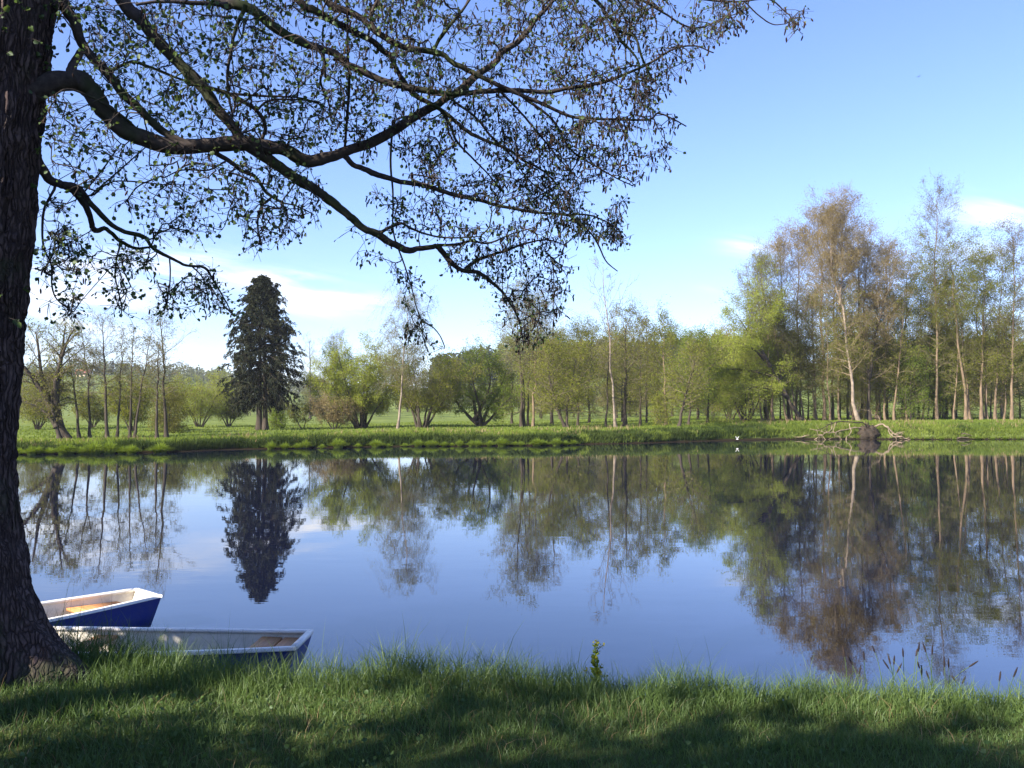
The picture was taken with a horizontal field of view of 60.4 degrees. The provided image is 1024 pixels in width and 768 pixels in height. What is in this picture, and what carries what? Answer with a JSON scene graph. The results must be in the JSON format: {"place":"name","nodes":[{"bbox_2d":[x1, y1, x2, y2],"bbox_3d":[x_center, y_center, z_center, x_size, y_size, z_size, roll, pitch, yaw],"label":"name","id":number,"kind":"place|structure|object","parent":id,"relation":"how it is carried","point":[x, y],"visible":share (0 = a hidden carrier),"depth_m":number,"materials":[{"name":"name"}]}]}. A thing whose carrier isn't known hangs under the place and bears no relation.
{"place":"outdoors","nodes":[
{"label":"outdoors","id":0,"kind":"place"},
{"bbox_2d":[0,578,1023,767],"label":"bank","id":1,"kind":"structure","parent":0,"point":[462,760],"depth_m":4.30,"materials":[{"name":"green plant"}]},
{"bbox_2d":[0,0,812,686],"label":"alder tree","id":2,"kind":"object","parent":1,"relation":"on","point":[32,642],"visible":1,"depth_m":5.81,"materials":[{"name":"green plant"}]},
{"bbox_2d":[585,640,607,685],"bbox_3d":[0.522,1.752,5.373,0.133,0.378,0.138,1,-2,-37],"label":"flowering weed","id":3,"kind":"object","parent":1,"relation":"on","point":[594,663],"visible":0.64,"depth_m":5.37,"materials":[{"name":"green plant"}]},
{"bbox_2d":[17,439,1023,705],"bbox_3d":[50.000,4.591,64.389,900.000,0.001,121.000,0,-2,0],"label":"lake water","id":4,"kind":"structure","parent":0,"point":[763,557],"depth_m":16.55,"materials":[{"name":"blue liquid"}]},
{"bbox_2d":[41,588,161,626],"bbox_3d":[-5.794,2.697,9.113,1.083,0.486,4.226,-2,-2,41],"label":"rowing boat","id":5,"kind":"object","parent":4,"relation":"on","point":[133,602],"visible":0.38,"depth_m":10.29,"materials":[{"name":"blue wood"}]},
{"bbox_2d":[53,626,312,683],"bbox_3d":[-4.149,2.676,8.528,4.326,0.491,1.006,0,-2,2],"label":"rowing boat","id":6,"kind":"object","parent":4,"relation":"on","point":[285,639],"visible":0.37,"depth_m":8.85,"materials":[{"name":"white wood"}]},
{"bbox_2d":[18,364,1023,453],"bbox_3d":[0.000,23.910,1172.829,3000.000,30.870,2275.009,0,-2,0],"label":"meadow","id":7,"kind":"structure","parent":0,"point":[392,416],"depth_m":147.68,"materials":[{"name":"green plant"}]},
{"bbox_2d":[20,365,69,438],"bbox_3d":[-34.432,1.204,63.446,5.582,5.840,3.088,0,-2,0],"label":"willow tree","id":8,"kind":"object","parent":7,"relation":"on","point":[53,420],"visible":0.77,"depth_m":63.12,"materials":[{"name":"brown plant"}]},
{"bbox_2d":[19,362,87,429],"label":"willow bush","id":9,"kind":"object","parent":7,"relation":"on","point":[33,418],"visible":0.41,"depth_m":90.94,"materials":[{"name":"green plant"}]},
{"bbox_2d":[21,310,95,438],"bbox_3d":[-34.274,-0.674,64.157,8.363,9.921,5.733,0,-2,0],"label":"willow tree","id":10,"kind":"object","parent":7,"relation":"on","point":[59,373],"visible":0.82,"depth_m":63.70,"materials":[{"name":"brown plant"}]},
{"bbox_2d":[58,343,87,437],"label":"slim tree","id":11,"kind":"object","parent":7,"relation":"on","point":[77,414],"visible":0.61,"depth_m":66.05,"materials":[{"name":"brown plant"}]},
{"bbox_2d":[65,321,108,437],"bbox_3d":[-31.498,-0.318,65.348,3.683,8.900,3.028,0,-2,0],"label":"slim tree","id":12,"kind":"object","parent":7,"relation":"on","point":[89,385],"visible":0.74,"depth_m":65.00,"materials":[{"name":"brown plant"}]},
{"bbox_2d":[62,379,117,427],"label":"willow bush","id":13,"kind":"object","parent":7,"relation":"on","point":[97,414],"visible":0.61,"depth_m":99.15,"materials":[{"name":"green plant"}]},
{"bbox_2d":[81,308,130,437],"bbox_3d":[-29.666,-0.897,64.180,3.780,9.946,3.291,1,-2,-24],"label":"slim tree","id":14,"kind":"object","parent":7,"relation":"on","point":[105,403],"visible":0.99,"depth_m":64.06,"materials":[{"name":"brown plant"}]},
{"bbox_2d":[107,322,134,436],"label":"slim tree","id":15,"kind":"object","parent":7,"relation":"on","point":[120,399],"visible":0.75,"depth_m":66.01,"materials":[{"name":"brown plant"}]},
{"bbox_2d":[90,371,160,430],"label":"willow bush","id":16,"kind":"object","parent":7,"relation":"on","point":[124,410],"visible":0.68,"depth_m":85.26,"materials":[{"name":"green plant"}]},
{"bbox_2d":[116,320,145,437],"bbox_3d":[-27.705,-0.355,63.781,2.281,8.764,1.806,0,-2,12],"label":"slim tree","id":17,"kind":"object","parent":7,"relation":"on","point":[130,390],"visible":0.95,"depth_m":63.80,"materials":[{"name":"brown plant"}]},
{"bbox_2d":[131,324,163,437],"bbox_3d":[-26.354,-0.128,63.535,2.531,8.350,2.339,1,-2,-36],"label":"slim tree","id":18,"kind":"object","parent":7,"relation":"on","point":[140,400],"visible":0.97,"depth_m":63.21,"materials":[{"name":"brown plant"}]},
{"bbox_2d":[141,338,174,437],"bbox_3d":[-25.452,0.283,63.158,2.497,7.522,2.387,0,-2,0],"label":"slim tree","id":19,"kind":"object","parent":7,"relation":"on","point":[159,346],"visible":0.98,"depth_m":63.07,"materials":[{"name":"brown plant"}]},
{"bbox_2d":[136,301,198,437],"bbox_3d":[-25.204,-1.095,63.739,4.246,10.287,4.435,-2,-2,44],"label":"slim tree","id":20,"kind":"object","parent":7,"relation":"on","point":[166,433],"visible":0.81,"depth_m":63.81,"materials":[{"name":"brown plant"}]},
{"bbox_2d":[142,379,199,432],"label":"hawthorn bush","id":21,"kind":"object","parent":7,"relation":"on","point":[174,425],"visible":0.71,"depth_m":79.52,"materials":[{"name":"green plant"}]},
{"bbox_2d":[21,360,339,398],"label":"hill woodland","id":22,"kind":"object","parent":7,"relation":"on","point":[194,372],"visible":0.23,"depth_m":509.52,"materials":[{"name":"green plant"}]},
{"bbox_2d":[159,365,239,426],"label":"willow bush","id":23,"kind":"object","parent":7,"relation":"on","point":[197,409],"visible":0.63,"depth_m":102.83,"materials":[{"name":"green plant"}]},
{"bbox_2d":[200,385,255,425],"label":"willow bush","id":24,"kind":"object","parent":7,"relation":"on","point":[230,416],"visible":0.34,"depth_m":107.46,"materials":[{"name":"green plant"}]},
{"bbox_2d":[216,274,309,429],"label":"spruce tree","id":25,"kind":"object","parent":7,"relation":"on","point":[274,356],"visible":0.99,"depth_m":87.18,"materials":[{"name":"green plant"}]},
{"bbox_2d":[268,405,288,428],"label":"hawthorn bush","id":26,"kind":"object","parent":7,"relation":"on","point":[280,423],"visible":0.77,"depth_m":95.64,"materials":[{"name":"green plant"}]},
{"bbox_2d":[283,398,315,427],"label":"willow bush","id":27,"kind":"object","parent":7,"relation":"on","point":[302,415],"visible":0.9,"depth_m":93.89,"materials":[{"name":"green plant"}]},
{"bbox_2d":[307,391,374,429],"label":"willow bush","id":28,"kind":"object","parent":7,"relation":"on","point":[333,418],"visible":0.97,"depth_m":87.22,"materials":[{"name":"green plant"}]},
{"bbox_2d":[300,331,418,428],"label":"willow tree","id":29,"kind":"object","parent":7,"relation":"on","point":[362,377],"visible":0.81,"depth_m":88.31,"materials":[{"name":"green plant"}]},
{"bbox_2d":[362,283,443,428],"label":"birch tree","id":30,"kind":"object","parent":7,"relation":"on","point":[408,303],"visible":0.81,"depth_m":83.93,"materials":[{"name":"green plant"}]},
{"bbox_2d":[368,339,484,427],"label":"willow tree","id":31,"kind":"object","parent":7,"relation":"on","point":[433,396],"visible":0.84,"depth_m":86.91,"materials":[{"name":"green plant"}]},
{"bbox_2d":[240,378,688,415],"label":"hedge belt","id":32,"kind":"object","parent":7,"relation":"on","point":[305,400],"visible":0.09,"depth_m":244.60,"materials":[{"name":"green plant"}]},
{"bbox_2d":[435,334,532,426],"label":"willow tree","id":33,"kind":"object","parent":7,"relation":"on","point":[478,419],"visible":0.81,"depth_m":89.33,"materials":[{"name":"green plant"}]},
{"bbox_2d":[491,329,540,423],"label":"alder tree","id":34,"kind":"object","parent":7,"relation":"on","point":[517,412],"visible":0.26,"depth_m":103.77,"materials":[{"name":"green plant"}]},
{"bbox_2d":[480,264,555,426],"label":"alder tree","id":35,"kind":"object","parent":7,"relation":"on","point":[522,421],"visible":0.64,"depth_m":88.03,"materials":[{"name":"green plant"}]},
{"bbox_2d":[16,415,1023,452],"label":"bank grass","id":36,"kind":"structure","parent":7,"relation":"on","point":[593,434],"depth_m":76.18,"materials":[{"name":"plant"}]},
{"bbox_2d":[507,284,564,426],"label":"alder tree","id":37,"kind":"object","parent":7,"relation":"on","point":[533,408],"visible":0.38,"depth_m":86.84,"materials":[{"name":"green plant"}]},
{"bbox_2d":[525,320,585,420],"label":"alder tree","id":38,"kind":"object","parent":7,"relation":"on","point":[557,330],"visible":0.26,"depth_m":105.51,"materials":[{"name":"green plant"}]},
{"bbox_2d":[537,277,582,424],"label":"alder tree","id":39,"kind":"object","parent":7,"relation":"on","point":[551,413],"visible":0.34,"depth_m":99.80,"materials":[{"name":"green plant"}]},
{"bbox_2d":[513,323,610,427],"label":"willow tree","id":40,"kind":"object","parent":7,"relation":"on","point":[552,393],"visible":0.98,"depth_m":82.14,"materials":[{"name":"green plant"}]},
{"bbox_2d":[542,313,605,425],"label":"alder tree","id":41,"kind":"object","parent":7,"relation":"on","point":[590,363],"visible":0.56,"depth_m":89.77,"materials":[{"name":"green plant"}]},
{"bbox_2d":[558,312,626,422],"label":"alder tree","id":42,"kind":"object","parent":7,"relation":"on","point":[596,401],"visible":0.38,"depth_m":108.34,"materials":[{"name":"green plant"}]},
{"bbox_2d":[591,310,627,426],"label":"alder tree","id":43,"kind":"object","parent":7,"relation":"on","point":[606,386],"visible":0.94,"depth_m":84.10,"materials":[{"name":"green plant"}]},
{"bbox_2d":[583,256,639,426],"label":"birch tree","id":44,"kind":"object","parent":7,"relation":"on","point":[614,413],"visible":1,"depth_m":83.25,"materials":[{"name":"brown plant"}]},
{"bbox_2d":[427,331,800,387],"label":"conifer forest","id":45,"kind":"object","parent":7,"relation":"on","point":[489,352],"visible":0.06,"depth_m":350.32,"materials":[{"name":"green plant"}]},
{"bbox_2d":[593,323,644,417],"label":"woodland tree","id":46,"kind":"object","parent":7,"relation":"on","point":[605,404],"visible":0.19,"depth_m":149.98,"materials":[{"name":"green plant"}]},
{"bbox_2d":[595,319,647,421],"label":"alder tree","id":47,"kind":"object","parent":7,"relation":"on","point":[617,391],"visible":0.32,"depth_m":112.28,"materials":[{"name":"green plant"}]},
{"bbox_2d":[591,292,654,425],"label":"alder tree","id":48,"kind":"object","parent":7,"relation":"on","point":[626,395],"visible":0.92,"depth_m":85.91,"materials":[{"name":"green plant"}]},
{"bbox_2d":[611,309,664,424],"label":"alder tree","id":49,"kind":"object","parent":7,"relation":"on","point":[646,370],"visible":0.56,"depth_m":91.91,"materials":[{"name":"green plant"}]},
{"bbox_2d":[622,329,680,421],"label":"alder tree","id":50,"kind":"object","parent":7,"relation":"on","point":[643,389],"visible":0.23,"depth_m":108.15,"materials":[{"name":"green plant"}]},
{"bbox_2d":[633,294,687,422],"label":"alder tree","id":51,"kind":"object","parent":7,"relation":"on","point":[657,360],"visible":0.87,"depth_m":86.00,"materials":[{"name":"green plant"}]},
{"bbox_2d":[646,390,675,425],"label":"alder bush","id":52,"kind":"object","parent":7,"relation":"on","point":[658,400],"visible":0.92,"depth_m":83.90,"materials":[{"name":"green plant"}]},
{"bbox_2d":[648,322,699,415],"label":"woodland tree","id":53,"kind":"object","parent":7,"relation":"on","point":[675,332],"visible":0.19,"depth_m":149.76,"materials":[{"name":"green plant"}]},
{"bbox_2d":[656,324,726,426],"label":"alder tree","id":54,"kind":"object","parent":7,"relation":"on","point":[702,350],"visible":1,"depth_m":79.81,"materials":[{"name":"green plant"}]},
{"bbox_2d":[661,317,731,423],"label":"alder tree","id":55,"kind":"object","parent":7,"relation":"on","point":[683,362],"visible":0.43,"depth_m":83.94,"materials":[{"name":"green plant"}]},
{"bbox_2d":[695,327,730,421],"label":"alder tree","id":56,"kind":"object","parent":7,"relation":"on","point":[715,394],"visible":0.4,"depth_m":91.53,"materials":[{"name":"green plant"}]},
{"bbox_2d":[675,256,804,423],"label":"willow tree","id":57,"kind":"object","parent":7,"relation":"on","point":[753,342],"visible":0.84,"depth_m":91.56,"materials":[{"name":"green plant"}]},
{"bbox_2d":[697,318,806,420],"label":"willow tree","id":58,"kind":"object","parent":7,"relation":"on","point":[730,377],"visible":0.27,"depth_m":97.63,"materials":[{"name":"green plant"}]},
{"bbox_2d":[729,248,798,420],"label":"grove tree","id":59,"kind":"object","parent":7,"relation":"on","point":[763,255],"visible":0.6,"depth_m":96.10,"materials":[{"name":"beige plant"}]},
{"bbox_2d":[756,289,799,420],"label":"grove tree","id":60,"kind":"object","parent":7,"relation":"on","point":[786,417],"visible":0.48,"depth_m":95.01,"materials":[{"name":"green plant"}]},
{"bbox_2d":[746,224,813,419],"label":"grove tree","id":61,"kind":"object","parent":7,"relation":"on","point":[778,247],"visible":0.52,"depth_m":97.98,"materials":[{"name":"green plant"}]},
{"bbox_2d":[766,312,802,420],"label":"grove tree","id":62,"kind":"object","parent":7,"relation":"on","point":[785,362],"visible":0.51,"depth_m":96.18,"materials":[{"name":"green plant"}]},
{"bbox_2d":[762,293,807,420],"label":"grove tree","id":63,"kind":"object","parent":7,"relation":"on","point":[791,354],"visible":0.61,"depth_m":95.10,"materials":[{"name":"green plant"}]},
{"bbox_2d":[759,348,810,419],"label":"grove tree","id":64,"kind":"object","parent":7,"relation":"on","point":[769,401],"visible":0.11,"depth_m":101.90,"materials":[{"name":"green plant"}]},
{"bbox_2d":[771,298,816,418],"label":"grove tree","id":65,"kind":"object","parent":7,"relation":"on","point":[790,327],"visible":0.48,"depth_m":97.08,"materials":[{"name":"green plant"}]},
{"bbox_2d":[769,214,830,419],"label":"grove tree","id":66,"kind":"object","parent":7,"relation":"on","point":[801,242],"visible":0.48,"depth_m":99.19,"materials":[{"name":"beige plant"}]},
{"bbox_2d":[774,338,831,419],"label":"grove tree","id":67,"kind":"object","parent":7,"relation":"on","point":[817,403],"visible":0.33,"depth_m":100.36,"materials":[{"name":"green plant"}]},
{"bbox_2d":[792,294,833,420],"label":"grove tree","id":68,"kind":"object","parent":7,"relation":"on","point":[815,390],"visible":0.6,"depth_m":98.21,"materials":[{"name":"green plant"}]},
{"bbox_2d":[788,200,856,420],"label":"grove tree","id":69,"kind":"object","parent":7,"relation":"on","point":[824,415],"visible":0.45,"depth_m":97.77,"materials":[{"name":"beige plant"}]},
{"bbox_2d":[807,306,847,420],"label":"grove tree","id":70,"kind":"object","parent":7,"relation":"on","point":[821,337],"visible":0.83,"depth_m":95.39,"materials":[{"name":"green plant"}]},
{"bbox_2d":[798,214,870,419],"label":"grove tree","id":71,"kind":"object","parent":7,"relation":"on","point":[832,411],"visible":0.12,"depth_m":101.93,"materials":[{"name":"green plant"}]},
{"bbox_2d":[818,299,855,419],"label":"grove tree","id":72,"kind":"object","parent":7,"relation":"on","point":[838,413],"visible":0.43,"depth_m":96.61,"materials":[{"name":"green plant"}]},
{"bbox_2d":[797,181,885,420],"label":"grove tree","id":73,"kind":"object","parent":7,"relation":"on","point":[832,211],"visible":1,"depth_m":93.09,"materials":[{"name":"brown plant"}]},
{"bbox_2d":[818,330,871,419],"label":"grove tree","id":74,"kind":"object","parent":7,"relation":"on","point":[841,404],"visible":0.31,"depth_m":101.74,"materials":[{"name":"green plant"}]},
{"bbox_2d":[811,409,910,439],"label":"fallen tree","id":75,"kind":"object","parent":7,"relation":"on","point":[867,431],"visible":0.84,"depth_m":81.52,"materials":[{"name":"wood"}]},
{"bbox_2d":[851,279,895,419],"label":"grove tree","id":76,"kind":"object","parent":7,"relation":"on","point":[878,338],"visible":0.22,"depth_m":99.33,"materials":[{"name":"green plant"}]},
{"bbox_2d":[842,220,905,418],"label":"grove tree","id":77,"kind":"object","parent":7,"relation":"on","point":[871,245],"visible":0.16,"depth_m":103.39,"materials":[{"name":"green plant"}]},
{"bbox_2d":[827,221,921,420],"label":"grove tree","id":78,"kind":"object","parent":7,"relation":"on","point":[874,298],"visible":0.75,"depth_m":94.80,"materials":[{"name":"green plant"}]},
{"bbox_2d":[852,342,912,419],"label":"grove tree","id":79,"kind":"object","parent":7,"relation":"on","point":[879,398],"visible":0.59,"depth_m":97.65,"materials":[{"name":"green plant"}]},
{"bbox_2d":[865,287,908,419],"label":"grove tree","id":80,"kind":"object","parent":7,"relation":"on","point":[884,391],"visible":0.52,"depth_m":96.47,"materials":[{"name":"green plant"}]},
{"bbox_2d":[861,239,920,419],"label":"grove tree","id":81,"kind":"object","parent":7,"relation":"on","point":[887,414],"visible":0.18,"depth_m":100.10,"materials":[{"name":"green plant"}]},
{"bbox_2d":[873,274,931,420],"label":"grove tree","id":82,"kind":"object","parent":7,"relation":"on","point":[899,363],"visible":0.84,"depth_m":94.71,"materials":[{"name":"green plant"}]},
{"bbox_2d":[881,286,926,419],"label":"grove tree","id":83,"kind":"object","parent":7,"relation":"on","point":[905,339],"visible":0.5,"depth_m":97.06,"materials":[{"name":"green plant"}]},
{"bbox_2d":[874,345,940,419],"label":"grove tree","id":84,"kind":"object","parent":7,"relation":"on","point":[913,362],"visible":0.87,"depth_m":95.47,"materials":[{"name":"green plant"}]},
{"bbox_2d":[879,257,936,419],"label":"grove tree","id":85,"kind":"object","parent":7,"relation":"on","point":[909,314],"visible":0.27,"depth_m":101.57,"materials":[{"name":"green plant"}]},
{"bbox_2d":[893,256,954,418],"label":"grove tree","id":86,"kind":"object","parent":7,"relation":"on","point":[921,271],"visible":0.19,"depth_m":102.51,"materials":[{"name":"green plant"}]},
{"bbox_2d":[908,299,946,418],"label":"grove tree","id":87,"kind":"object","parent":7,"relation":"on","point":[930,335],"visible":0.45,"depth_m":98.53,"materials":[{"name":"green plant"}]},
{"bbox_2d":[902,336,963,418],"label":"grove tree","id":88,"kind":"object","parent":7,"relation":"on","point":[939,381],"visible":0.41,"depth_m":98.22,"materials":[{"name":"green plant"}]},
{"bbox_2d":[898,168,988,418],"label":"grove tree","id":89,"kind":"object","parent":7,"relation":"on","point":[937,328],"visible":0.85,"depth_m":95.66,"materials":[{"name":"green plant"}]},
{"bbox_2d":[894,221,1012,419],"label":"grove tree","id":90,"kind":"object","parent":7,"relation":"on","point":[975,275],"visible":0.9,"depth_m":94.56,"materials":[{"name":"green plant"}]},
{"bbox_2d":[917,268,990,418],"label":"grove tree","id":91,"kind":"object","parent":7,"relation":"on","point":[946,416],"visible":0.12,"depth_m":103.55,"materials":[{"name":"green plant"}]},
{"bbox_2d":[923,328,991,418],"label":"grove tree","id":92,"kind":"object","parent":7,"relation":"on","point":[972,395],"visible":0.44,"depth_m":99.40,"materials":[{"name":"green plant"}]},
{"bbox_2d":[940,306,980,419],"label":"grove tree","id":93,"kind":"object","parent":7,"relation":"on","point":[957,360],"visible":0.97,"depth_m":95.08,"materials":[{"name":"green plant"}]},
{"bbox_2d":[928,258,992,419],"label":"grove tree","id":94,"kind":"object","parent":7,"relation":"on","point":[967,388],"visible":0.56,"depth_m":97.17,"materials":[{"name":"green plant"}]},
{"bbox_2d":[955,257,1006,418],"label":"grove tree","id":95,"kind":"object","parent":7,"relation":"on","point":[977,321],"visible":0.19,"depth_m":100.64,"materials":[{"name":"green plant"}]},
{"bbox_2d":[954,244,1020,419],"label":"grove tree","id":96,"kind":"object","parent":7,"relation":"on","point":[982,374],"visible":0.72,"depth_m":95.90,"materials":[{"name":"green plant"}]},
{"bbox_2d":[965,281,1010,418],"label":"grove tree","id":97,"kind":"object","parent":7,"relation":"on","point":[986,398],"visible":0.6,"depth_m":96.69,"materials":[{"name":"green plant"}]},
{"bbox_2d":[961,323,1021,418],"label":"grove tree","id":98,"kind":"object","parent":7,"relation":"on","point":[990,400],"visible":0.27,"depth_m":100.60,"materials":[{"name":"green plant"}]},
{"bbox_2d":[965,250,1023,419],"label":"grove tree","id":99,"kind":"object","parent":7,"relation":"on","point":[996,381],"visible":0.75,"depth_m":96.70,"materials":[{"name":"green plant"}]},
{"bbox_2d":[972,213,1023,419],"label":"grove tree","id":100,"kind":"object","parent":7,"relation":"on","point":[1011,246],"visible":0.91,"depth_m":95.58,"materials":[{"name":"green plant"}]},
{"bbox_2d":[992,317,1023,419],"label":"grove tree","id":101,"kind":"object","parent":7,"relation":"on","point":[1004,415],"visible":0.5,"depth_m":97.76,"materials":[{"name":"green plant"}]},
{"bbox_2d":[993,339,1023,418],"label":"grove tree","id":102,"kind":"object","parent":7,"relation":"on","point":[1019,408],"visible":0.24,"depth_m":100.84,"materials":[{"name":"green plant"}]},
{"bbox_2d":[23,0,1023,392],"label":"sky","id":103,"kind":"structure","parent":0,"point":[766,118],"materials":[{"name":"blue"}]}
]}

